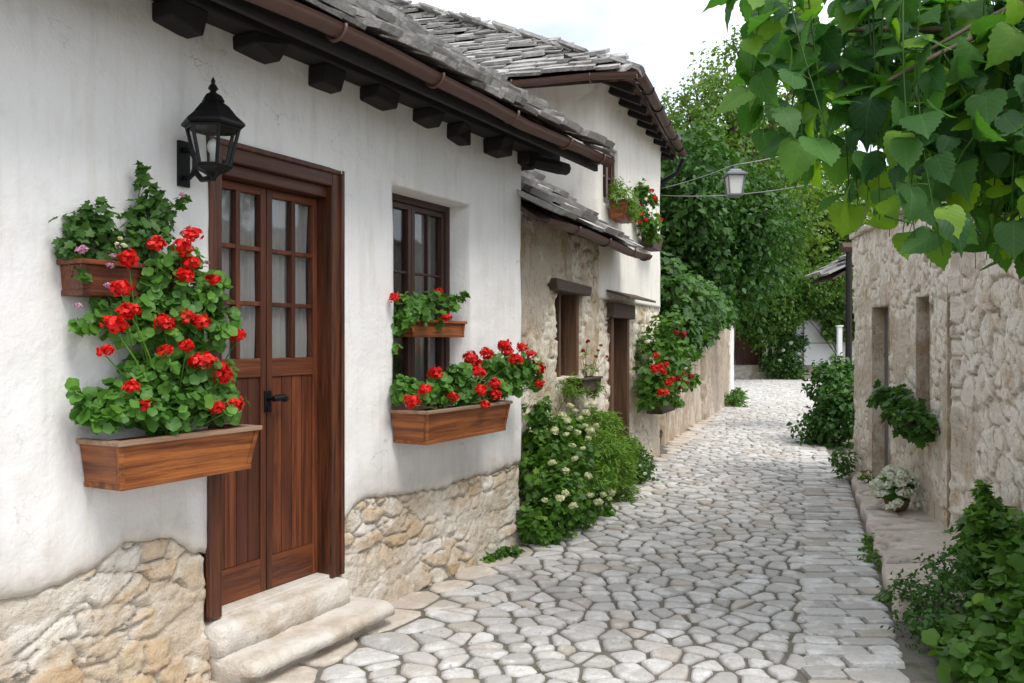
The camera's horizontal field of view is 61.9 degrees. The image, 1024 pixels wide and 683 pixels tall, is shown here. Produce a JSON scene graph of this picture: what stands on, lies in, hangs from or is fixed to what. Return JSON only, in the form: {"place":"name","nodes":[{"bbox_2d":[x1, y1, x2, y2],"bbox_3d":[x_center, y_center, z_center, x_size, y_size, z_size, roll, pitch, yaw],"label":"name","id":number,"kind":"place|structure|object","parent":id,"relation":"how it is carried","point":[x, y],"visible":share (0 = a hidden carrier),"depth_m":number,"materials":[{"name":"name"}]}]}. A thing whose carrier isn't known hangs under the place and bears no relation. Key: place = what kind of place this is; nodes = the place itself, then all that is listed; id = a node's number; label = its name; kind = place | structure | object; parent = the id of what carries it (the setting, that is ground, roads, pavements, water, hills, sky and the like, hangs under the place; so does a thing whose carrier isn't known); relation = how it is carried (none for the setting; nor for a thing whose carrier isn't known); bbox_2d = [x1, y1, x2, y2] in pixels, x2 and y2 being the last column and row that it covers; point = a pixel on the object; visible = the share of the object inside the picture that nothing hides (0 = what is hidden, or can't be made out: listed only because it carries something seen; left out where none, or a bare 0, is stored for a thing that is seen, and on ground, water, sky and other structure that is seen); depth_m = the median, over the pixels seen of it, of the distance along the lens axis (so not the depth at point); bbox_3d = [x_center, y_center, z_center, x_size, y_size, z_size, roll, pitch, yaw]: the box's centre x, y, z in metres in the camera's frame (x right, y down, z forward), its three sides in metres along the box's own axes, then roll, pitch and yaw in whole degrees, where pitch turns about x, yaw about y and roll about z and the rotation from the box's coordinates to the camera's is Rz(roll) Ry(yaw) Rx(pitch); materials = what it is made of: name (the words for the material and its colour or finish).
{"place":"outdoors","nodes":[
{"label":"outdoors","id":0,"kind":"place"},
{"bbox_2d":[210,406,728,682],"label":"path","id":1,"kind":"structure","parent":0,"point":[339,652],"depth_m":5.06,"materials":[{"name":"beige stone"}]},
{"bbox_2d":[320,378,821,682],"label":"street","id":2,"kind":"structure","parent":0,"point":[775,401],"depth_m":5.30,"materials":[{"name":"grey stone"}]},
{"bbox_2d":[302,355,974,682],"bbox_3d":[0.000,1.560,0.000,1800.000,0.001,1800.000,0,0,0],"label":"ground","id":3,"kind":"structure","parent":0,"point":[920,668],"depth_m":4.61,"materials":[{"name":"grey stone"}]},
{"bbox_2d":[204,577,394,682],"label":"stone steps","id":4,"kind":"structure","parent":3,"relation":"on","point":[260,642],"depth_m":4.12,"materials":[{"name":"beige stone"}]},
{"bbox_2d":[0,0,614,682],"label":"white house","id":5,"kind":"structure","parent":3,"relation":"on","point":[384,148],"depth_m":4.26,"materials":[{"name":"paint"}]},
{"bbox_2d":[56,258,179,299],"bbox_3d":[-1.548,-0.241,3.395,0.150,0.137,0.465,0,0,28],"label":"flower box","id":6,"kind":"object","parent":5,"relation":"attached to","point":[100,272],"visible":0.51,"depth_m":3.24,"materials":[{"name":"brown wood"}]},
{"bbox_2d":[48,160,209,308],"bbox_3d":[-1.523,-0.431,3.457,0.236,0.622,0.722,0,0,28],"label":"trailing plant","id":7,"kind":"object","parent":6,"relation":"in","point":[77,243],"visible":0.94,"depth_m":3.36,"materials":[{"name":"green plant"}]},
{"bbox_2d":[76,423,261,490],"bbox_3d":[-1.401,0.471,3.557,0.255,0.192,0.730,0,0,28],"label":"flower box","id":8,"kind":"object","parent":5,"relation":"attached to","point":[125,464],"visible":0.96,"depth_m":3.40,"materials":[{"name":"brown wood"}]},
{"bbox_2d":[64,225,249,436],"bbox_3d":[-1.415,-0.019,3.511,0.384,0.928,0.828,0,0,17],"label":"geranium","id":9,"kind":"object","parent":8,"relation":"in","point":[180,371],"visible":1,"depth_m":3.44,"materials":[{"name":"green plant"}]},
{"bbox_2d":[177,77,244,187],"bbox_3d":[-1.294,-0.907,3.681,0.240,0.455,0.318,0,0,-32],"label":"wall lantern","id":10,"kind":"object","parent":5,"relation":"attached to","point":[212,114],"depth_m":3.65,"materials":[{"name":"metal"}]},
{"bbox_2d":[222,179,265,605],"bbox_3d":[-1.367,0.244,4.189,0.063,2.048,0.380,0,0,28],"label":"door","id":11,"kind":"structure","parent":5,"relation":"in","point":[243,491],"depth_m":4.26,"materials":[{"name":"brown wood"}]},
{"bbox_2d":[264,189,316,589],"bbox_3d":[-1.156,0.244,4.500,0.138,2.048,0.404,0,0,28],"label":"door","id":12,"kind":"structure","parent":5,"relation":"in","point":[290,395],"depth_m":4.51,"materials":[{"name":"brown wood"}]},
{"bbox_2d":[392,193,449,409],"bbox_3d":[-0.710,-0.245,5.623,0.142,1.410,0.907,0,0,28],"label":"window","id":13,"kind":"structure","parent":5,"relation":"in","point":[416,213],"depth_m":5.83,"materials":[{"name":"brown wood"}]},
{"bbox_2d":[396,319,466,336],"bbox_3d":[-0.524,-0.084,5.618,0.150,0.112,0.640,0,0,28],"label":"flower box","id":14,"kind":"object","parent":5,"relation":"attached to","point":[450,329],"visible":0.55,"depth_m":5.55,"materials":[{"name":"brown wood"}]},
{"bbox_2d":[389,287,470,354],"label":"potted plant","id":15,"kind":"object","parent":14,"relation":"in","point":[414,310],"visible":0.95,"depth_m":5.31,"materials":[{"name":"green plant"}]},
{"bbox_2d":[390,400,512,444],"bbox_3d":[-0.360,0.506,5.455,0.275,0.202,1.030,0,0,28],"label":"flower box","id":16,"kind":"object","parent":5,"relation":"attached to","point":[428,426],"visible":0.94,"depth_m":5.18,"materials":[{"name":"brown wood"}]},
{"bbox_2d":[389,339,546,409],"bbox_3d":[-0.273,0.227,5.572,0.367,0.489,1.704,0,0,30],"label":"geranium","id":17,"kind":"object","parent":16,"relation":"in","point":[510,372],"visible":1,"depth_m":5.51,"materials":[{"name":"green plant"}]},
{"bbox_2d":[479,545,525,563],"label":"weed","id":18,"kind":"object","parent":3,"relation":"on","point":[505,552],"visible":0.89,"depth_m":6.09,"materials":[{"name":"green plant"}]},
{"bbox_2d":[386,0,686,473],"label":"tall white house","id":19,"kind":"structure","parent":3,"relation":"on","point":[614,98],"depth_m":9.68,"materials":[{"name":"paint"}]},
{"bbox_2d":[603,147,614,204],"bbox_3d":[1.026,-1.815,9.417,0.070,0.650,0.530,0,0,23],"label":"window","id":20,"kind":"structure","parent":19,"relation":"in","point":[608,172],"depth_m":9.43,"materials":[{"name":"brown wood"}]},
{"bbox_2d":[609,198,639,223],"bbox_3d":[1.249,-1.429,9.405,0.220,0.202,0.530,0,0,23],"label":"flower box","id":21,"kind":"object","parent":19,"relation":"attached to","point":[621,216],"visible":0.81,"depth_m":9.22,"materials":[{"name":"brown wood"}]},
{"bbox_2d":[605,176,642,223],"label":"window plant","id":22,"kind":"object","parent":21,"relation":"in","point":[620,194],"depth_m":9.18,"materials":[{"name":"green plant"}]},
{"bbox_2d":[641,232,664,251],"bbox_3d":[1.768,-1.244,10.683,0.180,0.192,0.530,0,0,23],"label":"flower box","id":23,"kind":"object","parent":19,"relation":"attached to","point":[655,247],"visible":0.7,"depth_m":10.56,"materials":[{"name":"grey wood"}]},
{"bbox_2d":[634,177,662,244],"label":"window plant","id":24,"kind":"object","parent":23,"relation":"in","point":[648,224],"depth_m":10.32,"materials":[{"name":"green plant"}]},
{"bbox_2d":[647,400,676,413],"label":"flower box","id":25,"kind":"object","parent":19,"relation":"attached to","point":[658,410],"visible":0.44,"depth_m":10.72,"materials":[{"name":"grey wood"}]},
{"bbox_2d":[630,314,704,413],"bbox_3d":[1.779,0.257,10.415,0.778,1.211,2.241,0,0,29],"label":"climbing rose","id":26,"kind":"object","parent":25,"relation":"in","point":[666,375],"visible":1,"depth_m":10.43,"materials":[{"name":"green plant"}]},
{"bbox_2d":[661,165,733,188],"bbox_3d":[2.254,-2.033,10.613,0.011,0.266,2.841,0,0,-6],"label":"cable","id":27,"kind":"object","parent":19,"relation":"attached to","point":[699,177],"visible":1,"depth_m":10.34,"materials":[{"name":"grey metal"}]},
{"bbox_2d":[722,164,747,197],"bbox_3d":[2.400,-1.738,9.200,0.224,0.345,0.224,0,0,0],"label":"hanging lantern","id":28,"kind":"object","parent":27,"relation":"hanging from","point":[734,180],"visible":1,"depth_m":9.13,"materials":[{"name":"white glass"}]},
{"bbox_2d":[735,156,777,164],"bbox_3d":[3.176,-2.147,9.300,1.566,0.496,0.011,0,0,-7],"label":"cable","id":29,"kind":"object","parent":28,"relation":"attached to","point":[754,161],"visible":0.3,"depth_m":9.22,"materials":[{"name":"grey metal"}]},
{"bbox_2d":[661,175,850,196],"bbox_3d":[3.154,-2.005,11.212,2.650,0.122,0.011,0,0,38],"label":"cable","id":30,"kind":"object","parent":19,"relation":"attached to","point":[744,193],"visible":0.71,"depth_m":11.23,"materials":[{"name":"grey metal"}]},
{"bbox_2d":[515,395,616,547],"bbox_3d":[0.353,1.027,6.979,0.780,1.184,1.802,0,0,21],"label":"flowering shrub","id":31,"kind":"object","parent":3,"relation":"on","point":[565,493],"visible":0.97,"depth_m":6.80,"materials":[{"name":"green plant"}]},
{"bbox_2d":[517,170,652,514],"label":"stone cottage","id":32,"kind":"structure","parent":3,"relation":"on","point":[563,238],"depth_m":7.78,"materials":[{"name":"beige stone"}]},
{"bbox_2d":[554,294,578,376],"bbox_3d":[0.451,-0.060,8.184,0.160,0.800,0.730,0,0,23],"label":"window","id":33,"kind":"structure","parent":32,"relation":"in","point":[570,303],"depth_m":8.45,"materials":[{"name":"brown wood"}]},
{"bbox_2d":[566,376,602,392],"bbox_3d":[0.697,0.406,8.151,0.180,0.132,0.590,0,0,23],"label":"flower box","id":34,"kind":"object","parent":32,"relation":"attached to","point":[588,381],"visible":0.65,"depth_m":8.03,"materials":[{"name":"grey wood"}]},
{"bbox_2d":[555,339,608,402],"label":"window plant","id":35,"kind":"object","parent":34,"relation":"in","point":[573,388],"depth_m":7.86,"materials":[{"name":"green plant"}]},
{"bbox_2d":[577,404,644,504],"bbox_3d":[1.029,1.117,8.391,0.629,1.023,1.918,0,0,20],"label":"feathery shrub","id":36,"kind":"object","parent":3,"relation":"on","point":[611,463],"visible":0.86,"depth_m":8.13,"materials":[{"name":"green plant"}]},
{"bbox_2d":[621,436,658,483],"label":"shrub","id":37,"kind":"object","parent":3,"relation":"on","point":[643,462],"visible":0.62,"depth_m":9.31,"materials":[{"name":"green plant"}]},
{"bbox_2d":[659,328,729,445],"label":"garden wall","id":38,"kind":"structure","parent":3,"relation":"on","point":[704,400],"depth_m":16.87,"materials":[{"name":"beige stone"}]},
{"bbox_2d":[659,251,743,442],"bbox_3d":[3.388,0.121,15.606,1.468,2.929,8.391,0,0,18],"label":"hanging vine","id":39,"kind":"object","parent":38,"relation":"attached to","point":[704,309],"visible":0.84,"depth_m":12.53,"materials":[{"name":"green plant"}]},
{"bbox_2d":[729,324,733,393],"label":"white pier","id":40,"kind":"structure","parent":3,"relation":"on","point":[731,373],"depth_m":21.52,"materials":[{"name":"paint"}]},
{"bbox_2d":[734,329,761,364],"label":"wooden gate","id":41,"kind":"structure","parent":40,"relation":"attached to","point":[742,356],"depth_m":36.60,"materials":[{"name":"brown wood"}]},
{"bbox_2d":[660,106,808,333],"bbox_3d":[4.119,-1.384,17.410,3.677,5.933,5.662,0,0,25],"label":"leafy tree","id":42,"kind":"object","parent":3,"relation":"on","point":[722,242],"visible":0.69,"depth_m":16.38,"materials":[{"name":"green plant"}]},
{"bbox_2d":[724,387,748,406],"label":"grass tuft","id":43,"kind":"object","parent":3,"relation":"on","point":[736,396],"visible":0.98,"depth_m":20.30,"materials":[{"name":"green plant"}]},
{"bbox_2d":[660,24,824,227],"bbox_3d":[6.572,-3.699,24.443,6.136,10.551,4.146,0,0,0],"label":"tall tree","id":44,"kind":"object","parent":3,"relation":"on","point":[711,83],"visible":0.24,"depth_m":23.88,"materials":[{"name":"green plant"}]},
{"bbox_2d":[735,334,765,361],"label":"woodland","id":45,"kind":"object","parent":3,"relation":"on","point":[763,351],"depth_m":49.67,"materials":[{"name":"green plant"}]},
{"bbox_2d":[757,331,810,379],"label":"terrace bush","id":46,"kind":"object","parent":3,"relation":"on","point":[787,367],"visible":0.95,"depth_m":34.61,"materials":[{"name":"green plant"}]},
{"bbox_2d":[731,131,844,344],"bbox_3d":[8.667,-3.356,30.537,6.938,9.873,5.327,0,0,-24],"label":"spreading tree","id":47,"kind":"object","parent":3,"relation":"on","point":[795,242],"visible":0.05,"depth_m":30.31,"materials":[{"name":"green plant"}]},
{"bbox_2d":[734,363,853,378],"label":"terrace wall","id":48,"kind":"structure","parent":3,"relation":"on","point":[749,371],"depth_m":35.62,"materials":[{"name":"grey stone"}]},
{"bbox_2d":[663,93,873,363],"bbox_3d":[11.985,-5.412,38.429,11.948,12.982,7.757,0,0,0],"label":"broad tree","id":49,"kind":"object","parent":48,"relation":"on","point":[824,223],"visible":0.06,"depth_m":36.87,"materials":[{"name":"green plant"}]},
{"bbox_2d":[735,249,854,356],"bbox_3d":[11.265,-1.327,34.466,5.728,4.804,4.016,0,0,0],"label":"round tree","id":50,"kind":"object","parent":48,"relation":"on","point":[782,316],"visible":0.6,"depth_m":33.61,"materials":[{"name":"green plant"}]},
{"bbox_2d":[766,293,854,366],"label":"white outbuilding","id":51,"kind":"structure","parent":48,"relation":"on","point":[818,349],"depth_m":35.23,"materials":[{"name":"paint"}]},
{"bbox_2d":[776,283,854,355],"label":"wall vine","id":52,"kind":"object","parent":51,"relation":"attached to","point":[832,317],"depth_m":34.49,"materials":[{"name":"green plant"}]},
{"bbox_2d":[803,320,835,366],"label":"wall","id":53,"kind":"structure","parent":51,"relation":"in","point":[819,349],"depth_m":35.22,"materials":[{"name":"white paint"}]},
{"bbox_2d":[786,350,854,448],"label":"roadside bush","id":54,"kind":"object","parent":3,"relation":"on","point":[832,412],"visible":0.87,"depth_m":12.64,"materials":[{"name":"green plant"}]},
{"bbox_2d":[805,205,870,290],"bbox_3d":[17.064,-3.857,39.373,10.058,9.876,6.460,0,0,-21],"label":"woodland tree","id":55,"kind":"object","parent":3,"relation":"on","point":[832,247],"visible":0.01,"depth_m":37.30,"materials":[{"name":"green plant"}]},
{"bbox_2d":[836,325,843,367],"bbox_3d":[10.970,0.510,28.570,0.200,2.100,0.200,0,0,0],"label":"white post","id":56,"kind":"object","parent":3,"relation":"on","point":[839,339],"visible":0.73,"depth_m":28.50,"materials":[{"name":"paint"}]},
{"bbox_2d":[798,423,910,682],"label":"street edge setts","id":57,"kind":"structure","parent":3,"relation":"on","point":[824,618],"depth_m":5.18,"materials":[{"name":"grey stone"}]},
{"bbox_2d":[853,532,874,545],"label":"kerb weed","id":58,"kind":"object","parent":57,"relation":"on","point":[868,540],"visible":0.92,"depth_m":6.41,"materials":[{"name":"green plant"}]},
{"bbox_2d":[858,544,872,551],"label":"kerb weed","id":59,"kind":"object","parent":57,"relation":"on","point":[867,547],"visible":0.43,"depth_m":6.21,"materials":[{"name":"green plant"}]},
{"bbox_2d":[857,544,882,569],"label":"kerb weed","id":60,"kind":"object","parent":57,"relation":"on","point":[868,557],"visible":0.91,"depth_m":5.84,"materials":[{"name":"green plant"}]},
{"bbox_2d":[872,590,892,603],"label":"kerb weed","id":61,"kind":"object","parent":57,"relation":"on","point":[888,599],"visible":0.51,"depth_m":5.03,"materials":[{"name":"green plant"}]},
{"bbox_2d":[701,0,1023,279],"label":"linden tree","id":62,"kind":"object","parent":3,"relation":"on","point":[953,73],"visible":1,"depth_m":3.54,"materials":[{"name":"green plant"}]},
{"bbox_2d":[849,201,1023,536],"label":"stone wall","id":63,"kind":"structure","parent":3,"relation":"on","point":[947,344],"depth_m":6.68,"materials":[{"name":"beige stone"}]},
{"bbox_2d":[805,243,853,393],"bbox_3d":[6.323,-0.168,14.555,2.362,3.456,1.290,0,0,0],"label":"timber canopy","id":64,"kind":"object","parent":63,"relation":"attached to","point":[841,265],"visible":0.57,"depth_m":13.98,"materials":[{"name":"black wood"}]},
{"bbox_2d":[885,307,888,465],"bbox_3d":[3.826,0.540,8.537,0.030,1.800,0.626,0,0,9],"label":"door frame","id":65,"kind":"structure","parent":63,"relation":"in","point":[886,309],"depth_m":8.77,"materials":[{"name":"grey paint"}]},
{"bbox_2d":[890,418,916,436],"bbox_3d":[3.359,0.731,7.251,0.180,0.122,0.530,0,0,9],"label":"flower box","id":66,"kind":"object","parent":63,"relation":"attached to","point":[909,424],"visible":0.24,"depth_m":7.02,"materials":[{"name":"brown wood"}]},
{"bbox_2d":[865,379,940,450],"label":"window plant","id":67,"kind":"object","parent":66,"relation":"in","point":[899,405],"depth_m":7.06,"materials":[{"name":"green plant"}]},
{"bbox_2d":[876,541,1009,653],"bbox_3d":[2.249,1.361,4.486,0.604,0.451,1.011,0,0,9],"label":"shrub","id":68,"kind":"object","parent":3,"relation":"on","point":[935,592],"visible":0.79,"depth_m":4.57,"materials":[{"name":"green plant"}]},
{"bbox_2d":[921,509,1023,682],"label":"broad leaved plant","id":69,"kind":"object","parent":3,"relation":"on","point":[980,648],"visible":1,"depth_m":4.05,"materials":[{"name":"green plant"}]},
{"bbox_2d":[411,0,994,341],"label":"sky","id":70,"kind":"structure","parent":0,"point":[660,36],"materials":[{"name":"white"}]},
{"bbox_2d":[848,468,982,621],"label":"pavement","id":71,"kind":"structure","parent":0,"point":[906,537],"depth_m":6.21,"materials":[{"name":"grey stone"}]},
{"bbox_2d":[827,443,861,478],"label":"shrub","id":72,"kind":"object","parent":71,"relation":"on","point":[841,465],"visible":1,"depth_m":9.41,"materials":[{"name":"green plant"}]},
{"bbox_2d":[857,470,874,483],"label":"doorway weed","id":73,"kind":"object","parent":71,"relation":"on","point":[861,478],"visible":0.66,"depth_m":8.68,"materials":[{"name":"green plant"}]},
{"bbox_2d":[868,464,921,510],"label":"white flowers","id":74,"kind":"object","parent":71,"relation":"on","point":[897,484],"visible":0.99,"depth_m":7.21,"materials":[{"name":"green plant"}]},
{"bbox_2d":[884,498,910,510],"bbox_3d":[3.298,1.395,7.311,0.217,0.090,0.220,0,0,0],"label":"flower pot","id":75,"kind":"object","parent":71,"relation":"on","point":[904,506],"visible":0.51,"depth_m":7.24,"materials":[{"name":"ceramic"}]},
{"bbox_2d":[940,479,1023,591],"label":"tall weed","id":76,"kind":"object","parent":71,"relation":"on","point":[985,530],"visible":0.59,"depth_m":5.11,"materials":[{"name":"green plant"}]}
]}

